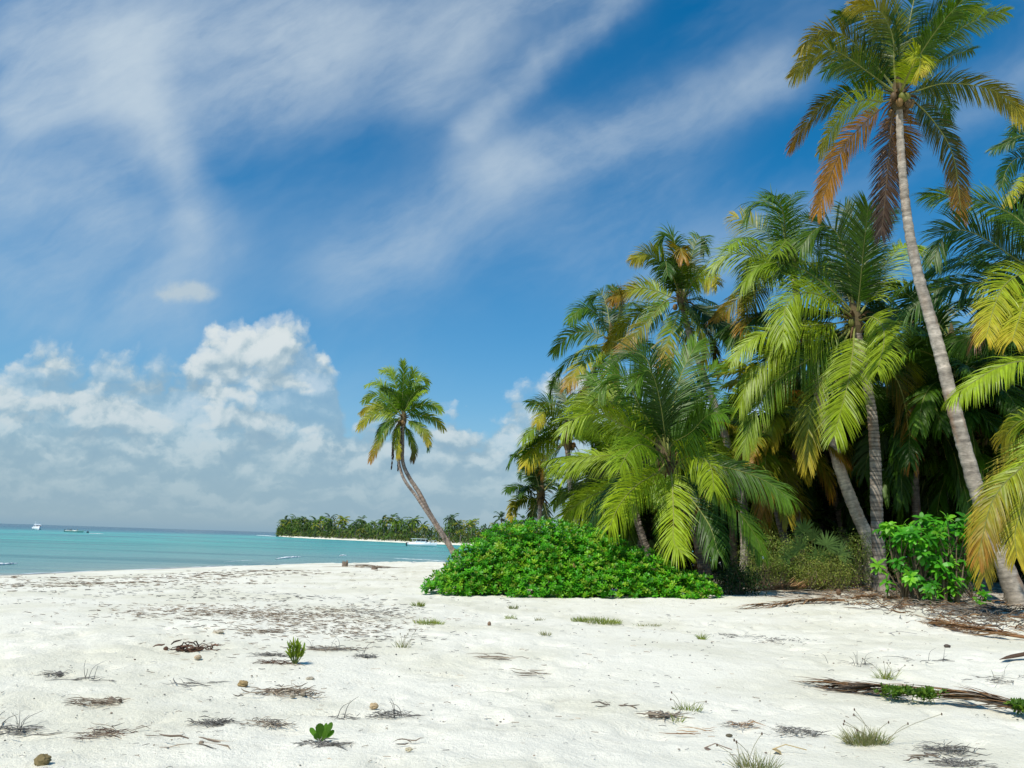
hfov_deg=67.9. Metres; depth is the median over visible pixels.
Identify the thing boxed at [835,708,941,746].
grass tuft
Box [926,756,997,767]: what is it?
seaweed clump
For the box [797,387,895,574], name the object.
coconut palm
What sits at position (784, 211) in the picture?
coconut palm
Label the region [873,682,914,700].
creeper plant
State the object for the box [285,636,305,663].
beach sprout
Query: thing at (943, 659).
seaweed clump
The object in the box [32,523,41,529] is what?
motor yacht
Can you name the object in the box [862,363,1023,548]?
coconut palm
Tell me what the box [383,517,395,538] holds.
distant palm
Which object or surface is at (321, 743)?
seaweed clump
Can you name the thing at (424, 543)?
cabin boat
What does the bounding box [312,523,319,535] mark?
distant palm
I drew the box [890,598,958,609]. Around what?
dead palm frond
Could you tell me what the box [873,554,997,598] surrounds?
scrub bush
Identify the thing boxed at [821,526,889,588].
scrub bush
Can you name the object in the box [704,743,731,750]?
dead leaf
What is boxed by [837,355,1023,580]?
coconut palm
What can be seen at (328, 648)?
seaweed clump
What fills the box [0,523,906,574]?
sea
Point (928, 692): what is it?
creeper plant
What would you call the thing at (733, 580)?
scrub bush
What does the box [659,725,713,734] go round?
seaweed clump
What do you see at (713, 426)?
coconut palm
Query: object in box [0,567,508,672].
seaweed wrack
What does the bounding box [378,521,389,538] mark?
distant palm
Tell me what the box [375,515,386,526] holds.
distant palm
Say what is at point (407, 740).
seaweed clump
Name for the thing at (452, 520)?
distant palm
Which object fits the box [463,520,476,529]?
distant palm
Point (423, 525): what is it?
distant palm
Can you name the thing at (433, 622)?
grass tuft
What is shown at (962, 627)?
dead palm frond
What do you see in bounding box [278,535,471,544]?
shore
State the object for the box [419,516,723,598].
beach bush
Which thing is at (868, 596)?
dead palm frond
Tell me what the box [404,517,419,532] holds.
distant palm
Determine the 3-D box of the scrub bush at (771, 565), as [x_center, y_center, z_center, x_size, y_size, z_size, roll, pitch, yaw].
[9.162,6.277,27.328,2.524,2.219,2.894,2,-12,0]
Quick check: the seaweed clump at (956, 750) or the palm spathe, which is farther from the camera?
the palm spathe
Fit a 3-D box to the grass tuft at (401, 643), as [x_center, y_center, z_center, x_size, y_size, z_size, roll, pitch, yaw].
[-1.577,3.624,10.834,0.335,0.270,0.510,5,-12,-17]
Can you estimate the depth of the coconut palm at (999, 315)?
24.20 m
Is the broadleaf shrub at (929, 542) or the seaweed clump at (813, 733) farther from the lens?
the broadleaf shrub at (929, 542)
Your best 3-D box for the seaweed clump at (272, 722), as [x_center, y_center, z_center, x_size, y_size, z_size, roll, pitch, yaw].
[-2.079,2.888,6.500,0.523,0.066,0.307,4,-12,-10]
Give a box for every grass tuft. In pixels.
[391,630,415,647]
[410,602,424,606]
[413,617,444,624]
[539,630,551,635]
[570,615,622,624]
[669,691,706,711]
[669,711,684,722]
[694,634,708,639]
[716,732,784,767]
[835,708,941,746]
[862,658,905,679]
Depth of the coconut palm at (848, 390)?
44.48 m
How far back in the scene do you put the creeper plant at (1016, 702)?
7.48 m
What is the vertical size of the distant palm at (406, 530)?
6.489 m
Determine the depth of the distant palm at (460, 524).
306.41 m
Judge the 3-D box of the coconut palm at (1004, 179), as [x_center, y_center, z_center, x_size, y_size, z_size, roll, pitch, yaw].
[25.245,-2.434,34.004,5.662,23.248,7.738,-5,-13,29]
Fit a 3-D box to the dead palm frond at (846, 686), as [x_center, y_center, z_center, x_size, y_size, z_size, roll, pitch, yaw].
[4.307,3.384,8.430,0.572,0.235,2.741,12,-15,-40]
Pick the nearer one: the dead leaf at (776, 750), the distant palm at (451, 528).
the dead leaf at (776, 750)
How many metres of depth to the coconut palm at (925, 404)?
27.97 m
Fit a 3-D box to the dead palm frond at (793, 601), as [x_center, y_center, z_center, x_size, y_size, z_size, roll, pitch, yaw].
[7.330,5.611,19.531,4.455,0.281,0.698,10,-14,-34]
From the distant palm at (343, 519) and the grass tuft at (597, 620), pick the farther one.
the distant palm at (343, 519)
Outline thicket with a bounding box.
[592,430,1023,581]
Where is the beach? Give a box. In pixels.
[0,561,1023,767]
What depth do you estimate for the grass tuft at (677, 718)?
7.08 m
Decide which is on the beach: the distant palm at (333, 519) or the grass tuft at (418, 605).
the grass tuft at (418, 605)
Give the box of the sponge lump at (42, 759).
[33,754,51,765]
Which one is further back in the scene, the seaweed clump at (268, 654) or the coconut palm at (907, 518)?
the coconut palm at (907, 518)
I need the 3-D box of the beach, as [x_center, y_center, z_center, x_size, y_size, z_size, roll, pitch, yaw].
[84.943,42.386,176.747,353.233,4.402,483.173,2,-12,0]
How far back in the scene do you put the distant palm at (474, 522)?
316.92 m
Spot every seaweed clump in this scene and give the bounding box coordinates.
[0,711,66,737]
[30,670,72,677]
[40,722,161,739]
[54,660,114,680]
[62,694,129,705]
[153,639,224,651]
[159,678,230,688]
[160,734,230,748]
[185,715,240,727]
[233,683,324,698]
[235,626,283,633]
[237,716,297,727]
[246,652,288,657]
[252,658,304,665]
[290,738,353,750]
[306,636,366,651]
[322,564,400,567]
[328,696,360,719]
[346,643,379,658]
[368,699,423,718]
[393,738,420,744]
[467,653,528,659]
[510,668,547,675]
[591,701,639,708]
[635,709,692,721]
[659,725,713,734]
[707,633,762,638]
[721,719,762,728]
[742,635,816,644]
[763,724,831,737]
[825,652,898,667]
[883,650,971,663]
[903,740,989,757]
[904,753,941,761]
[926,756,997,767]
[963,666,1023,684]
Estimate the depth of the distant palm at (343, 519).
380.72 m
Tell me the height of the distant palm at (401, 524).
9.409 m
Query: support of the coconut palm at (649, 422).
on the beach
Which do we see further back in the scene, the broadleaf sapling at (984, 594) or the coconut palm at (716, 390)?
the coconut palm at (716, 390)
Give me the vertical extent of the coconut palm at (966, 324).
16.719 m
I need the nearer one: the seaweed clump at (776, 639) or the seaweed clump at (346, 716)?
the seaweed clump at (346, 716)
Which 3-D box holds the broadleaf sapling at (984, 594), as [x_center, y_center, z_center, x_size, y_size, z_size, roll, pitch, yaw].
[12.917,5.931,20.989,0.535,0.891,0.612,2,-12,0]
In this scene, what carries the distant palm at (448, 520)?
on the shore
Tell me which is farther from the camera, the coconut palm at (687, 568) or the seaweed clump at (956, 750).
the coconut palm at (687, 568)
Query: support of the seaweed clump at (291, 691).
on the beach
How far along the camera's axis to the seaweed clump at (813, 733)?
6.73 m
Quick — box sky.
[0,0,1023,536]
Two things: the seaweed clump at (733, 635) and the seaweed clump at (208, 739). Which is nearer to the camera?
the seaweed clump at (208, 739)
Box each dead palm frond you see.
[738,596,844,608]
[742,575,839,590]
[789,677,1021,711]
[851,594,898,598]
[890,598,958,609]
[918,615,1023,638]
[933,598,1021,615]
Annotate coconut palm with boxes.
[355,357,458,562]
[501,454,575,534]
[506,377,635,528]
[540,423,700,570]
[543,331,800,594]
[547,280,674,557]
[548,441,678,556]
[579,407,703,564]
[600,222,750,574]
[618,471,728,572]
[656,388,729,539]
[663,379,759,570]
[674,418,821,571]
[687,362,759,537]
[700,190,935,592]
[701,377,852,573]
[703,184,890,587]
[707,359,867,573]
[722,321,858,575]
[726,472,883,574]
[785,0,1023,606]
[788,337,879,502]
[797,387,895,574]
[824,390,1005,585]
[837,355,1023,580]
[839,330,927,570]
[840,275,986,342]
[844,389,1023,588]
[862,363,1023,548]
[868,330,1023,591]
[872,277,1023,583]
[887,180,1023,369]
[928,342,1023,560]
[940,349,1023,593]
[950,260,1023,357]
[984,118,1023,249]
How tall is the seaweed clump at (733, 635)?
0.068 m
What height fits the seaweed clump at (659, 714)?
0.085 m
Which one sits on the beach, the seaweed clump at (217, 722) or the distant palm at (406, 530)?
the seaweed clump at (217, 722)
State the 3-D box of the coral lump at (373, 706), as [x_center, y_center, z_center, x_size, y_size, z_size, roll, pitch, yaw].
[-1.335,3.120,7.358,0.091,0.069,0.078,2,-12,0]
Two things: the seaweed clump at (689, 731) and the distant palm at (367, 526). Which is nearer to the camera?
the seaweed clump at (689, 731)
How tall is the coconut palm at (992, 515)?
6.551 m
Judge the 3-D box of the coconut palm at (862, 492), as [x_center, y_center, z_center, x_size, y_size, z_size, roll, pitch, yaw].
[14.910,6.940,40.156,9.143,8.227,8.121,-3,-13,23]
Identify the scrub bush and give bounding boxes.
[701,556,769,595]
[729,527,802,588]
[758,530,825,588]
[784,548,872,591]
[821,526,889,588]
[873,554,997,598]
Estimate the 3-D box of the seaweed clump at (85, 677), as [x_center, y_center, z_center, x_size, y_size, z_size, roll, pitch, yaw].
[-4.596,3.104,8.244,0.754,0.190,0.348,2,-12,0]
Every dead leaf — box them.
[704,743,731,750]
[772,744,806,754]
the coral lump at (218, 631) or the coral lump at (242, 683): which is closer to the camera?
the coral lump at (242, 683)
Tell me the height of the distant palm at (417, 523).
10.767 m
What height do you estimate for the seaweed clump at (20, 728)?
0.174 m
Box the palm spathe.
[999,652,1023,659]
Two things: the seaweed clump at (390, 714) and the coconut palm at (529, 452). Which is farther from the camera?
the coconut palm at (529, 452)
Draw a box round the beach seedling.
[309,722,333,740]
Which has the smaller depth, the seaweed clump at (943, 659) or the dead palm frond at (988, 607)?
the seaweed clump at (943, 659)
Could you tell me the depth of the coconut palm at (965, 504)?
29.86 m
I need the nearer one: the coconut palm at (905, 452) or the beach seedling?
the beach seedling
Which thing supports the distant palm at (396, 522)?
on the shore
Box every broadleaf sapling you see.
[921,579,942,604]
[972,583,991,605]
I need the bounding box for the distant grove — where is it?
[276,522,515,543]
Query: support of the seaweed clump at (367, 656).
on the beach
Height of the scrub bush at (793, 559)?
2.230 m
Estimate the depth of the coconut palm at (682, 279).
32.48 m
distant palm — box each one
[295,518,306,526]
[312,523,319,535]
[313,516,321,528]
[318,516,329,527]
[323,513,337,528]
[337,521,347,527]
[338,516,349,525]
[354,515,366,526]
[363,522,372,530]
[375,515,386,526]
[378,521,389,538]
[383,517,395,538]
[391,520,399,529]
[396,518,407,533]
[402,525,411,535]
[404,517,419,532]
[407,515,422,532]
[419,524,429,535]
[443,513,457,526]
[444,523,455,540]
[445,515,458,536]
[451,520,465,537]
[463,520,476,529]
[466,523,478,534]
[467,518,479,529]
[493,511,506,524]
[517,514,526,523]
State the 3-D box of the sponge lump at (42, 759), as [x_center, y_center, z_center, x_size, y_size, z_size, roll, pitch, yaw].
[-3.228,2.591,5.223,0.112,0.097,0.100,2,-12,0]
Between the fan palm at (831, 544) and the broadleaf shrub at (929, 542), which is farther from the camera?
the fan palm at (831, 544)
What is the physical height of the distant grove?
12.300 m
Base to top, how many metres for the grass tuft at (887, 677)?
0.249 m
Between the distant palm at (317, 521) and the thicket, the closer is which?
the thicket
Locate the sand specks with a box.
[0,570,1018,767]
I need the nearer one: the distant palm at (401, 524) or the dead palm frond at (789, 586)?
the dead palm frond at (789, 586)
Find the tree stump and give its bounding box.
[342,560,347,565]
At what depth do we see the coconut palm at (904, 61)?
24.27 m
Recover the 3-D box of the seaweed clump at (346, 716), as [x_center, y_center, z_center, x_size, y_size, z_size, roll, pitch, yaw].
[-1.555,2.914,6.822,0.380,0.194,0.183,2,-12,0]
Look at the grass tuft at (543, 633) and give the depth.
12.20 m
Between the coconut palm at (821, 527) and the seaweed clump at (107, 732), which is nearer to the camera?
the seaweed clump at (107, 732)
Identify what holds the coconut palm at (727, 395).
on the beach
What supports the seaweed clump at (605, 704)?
on the beach
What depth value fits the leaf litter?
17.83 m
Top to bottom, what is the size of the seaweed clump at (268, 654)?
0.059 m
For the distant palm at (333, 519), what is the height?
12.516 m
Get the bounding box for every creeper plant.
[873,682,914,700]
[902,684,948,703]
[1003,697,1023,714]
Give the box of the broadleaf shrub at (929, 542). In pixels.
[869,511,977,605]
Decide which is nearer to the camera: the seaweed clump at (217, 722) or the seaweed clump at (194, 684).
the seaweed clump at (217, 722)
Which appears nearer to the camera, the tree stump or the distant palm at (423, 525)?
the tree stump
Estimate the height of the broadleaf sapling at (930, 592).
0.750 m
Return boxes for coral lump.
[212,630,223,633]
[237,680,247,686]
[369,702,378,709]
[405,747,412,751]
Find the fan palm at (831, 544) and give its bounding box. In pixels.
[777,517,853,581]
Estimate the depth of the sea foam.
52.83 m
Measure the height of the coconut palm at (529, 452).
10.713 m
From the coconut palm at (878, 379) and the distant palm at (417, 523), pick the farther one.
the distant palm at (417, 523)
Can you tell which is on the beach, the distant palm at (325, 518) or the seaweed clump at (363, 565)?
the seaweed clump at (363, 565)
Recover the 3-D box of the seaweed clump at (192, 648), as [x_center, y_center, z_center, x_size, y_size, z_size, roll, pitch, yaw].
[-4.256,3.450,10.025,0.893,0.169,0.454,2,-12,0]
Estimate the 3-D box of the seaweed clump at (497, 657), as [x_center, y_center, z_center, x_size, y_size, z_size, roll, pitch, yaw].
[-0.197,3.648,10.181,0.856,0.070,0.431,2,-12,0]
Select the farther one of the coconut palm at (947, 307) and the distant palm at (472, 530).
the distant palm at (472, 530)
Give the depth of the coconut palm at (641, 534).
32.61 m
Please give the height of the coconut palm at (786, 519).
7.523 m
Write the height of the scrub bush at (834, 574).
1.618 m
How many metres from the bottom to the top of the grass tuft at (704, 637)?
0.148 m
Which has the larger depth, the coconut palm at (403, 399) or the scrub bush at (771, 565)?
the coconut palm at (403, 399)
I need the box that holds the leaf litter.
[756,579,1023,631]
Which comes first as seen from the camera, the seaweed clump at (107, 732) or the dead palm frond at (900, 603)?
the seaweed clump at (107, 732)
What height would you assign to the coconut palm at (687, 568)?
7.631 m
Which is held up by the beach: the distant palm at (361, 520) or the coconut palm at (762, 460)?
the coconut palm at (762, 460)
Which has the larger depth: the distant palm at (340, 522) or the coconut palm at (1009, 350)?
the distant palm at (340, 522)
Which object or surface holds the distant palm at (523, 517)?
on the shore
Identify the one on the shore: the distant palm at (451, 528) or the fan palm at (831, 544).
the distant palm at (451, 528)
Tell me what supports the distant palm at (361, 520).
on the shore
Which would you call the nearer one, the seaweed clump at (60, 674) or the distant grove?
the seaweed clump at (60, 674)
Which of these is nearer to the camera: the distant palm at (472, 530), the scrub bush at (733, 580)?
the scrub bush at (733, 580)
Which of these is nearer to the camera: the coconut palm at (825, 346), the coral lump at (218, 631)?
the coral lump at (218, 631)
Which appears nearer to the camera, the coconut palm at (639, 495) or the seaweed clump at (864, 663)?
the seaweed clump at (864, 663)
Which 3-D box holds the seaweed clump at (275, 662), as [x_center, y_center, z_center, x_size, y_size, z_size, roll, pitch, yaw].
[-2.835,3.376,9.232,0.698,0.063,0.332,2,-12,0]
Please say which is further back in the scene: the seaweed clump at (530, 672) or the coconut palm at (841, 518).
the coconut palm at (841, 518)
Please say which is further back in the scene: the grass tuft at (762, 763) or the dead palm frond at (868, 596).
the dead palm frond at (868, 596)
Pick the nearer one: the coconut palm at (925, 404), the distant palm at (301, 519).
the coconut palm at (925, 404)
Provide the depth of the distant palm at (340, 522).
375.74 m
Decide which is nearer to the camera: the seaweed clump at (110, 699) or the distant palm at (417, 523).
the seaweed clump at (110, 699)
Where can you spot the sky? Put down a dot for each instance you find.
(221, 221)
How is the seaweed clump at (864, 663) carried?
on the beach
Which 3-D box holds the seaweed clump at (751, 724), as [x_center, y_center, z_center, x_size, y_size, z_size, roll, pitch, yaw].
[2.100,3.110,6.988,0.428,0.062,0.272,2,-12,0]
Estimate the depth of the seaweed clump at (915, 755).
6.06 m
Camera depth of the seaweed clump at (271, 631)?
11.66 m
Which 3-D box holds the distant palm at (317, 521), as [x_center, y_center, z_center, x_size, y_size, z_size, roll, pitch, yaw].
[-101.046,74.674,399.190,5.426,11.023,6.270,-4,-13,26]
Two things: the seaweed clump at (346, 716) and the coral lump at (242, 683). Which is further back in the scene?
the coral lump at (242, 683)
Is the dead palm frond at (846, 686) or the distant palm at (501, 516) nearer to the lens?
the dead palm frond at (846, 686)
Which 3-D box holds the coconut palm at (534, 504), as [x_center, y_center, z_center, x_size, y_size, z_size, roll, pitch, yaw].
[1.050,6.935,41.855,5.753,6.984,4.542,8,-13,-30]
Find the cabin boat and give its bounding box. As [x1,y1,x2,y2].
[406,538,436,546]
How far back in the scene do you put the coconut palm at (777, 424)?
31.71 m
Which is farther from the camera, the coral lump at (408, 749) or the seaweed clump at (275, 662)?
the seaweed clump at (275, 662)
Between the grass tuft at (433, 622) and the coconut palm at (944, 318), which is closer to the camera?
the grass tuft at (433, 622)
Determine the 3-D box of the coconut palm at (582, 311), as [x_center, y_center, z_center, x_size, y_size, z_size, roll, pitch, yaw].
[4.574,1.584,36.920,5.824,15.520,7.329,4,-12,-8]
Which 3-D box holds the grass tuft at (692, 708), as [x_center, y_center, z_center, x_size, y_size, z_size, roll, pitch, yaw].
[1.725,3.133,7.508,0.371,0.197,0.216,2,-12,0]
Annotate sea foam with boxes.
[0,533,438,574]
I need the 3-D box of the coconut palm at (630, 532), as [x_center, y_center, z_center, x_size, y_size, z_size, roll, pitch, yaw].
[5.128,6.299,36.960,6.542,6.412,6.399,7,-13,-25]

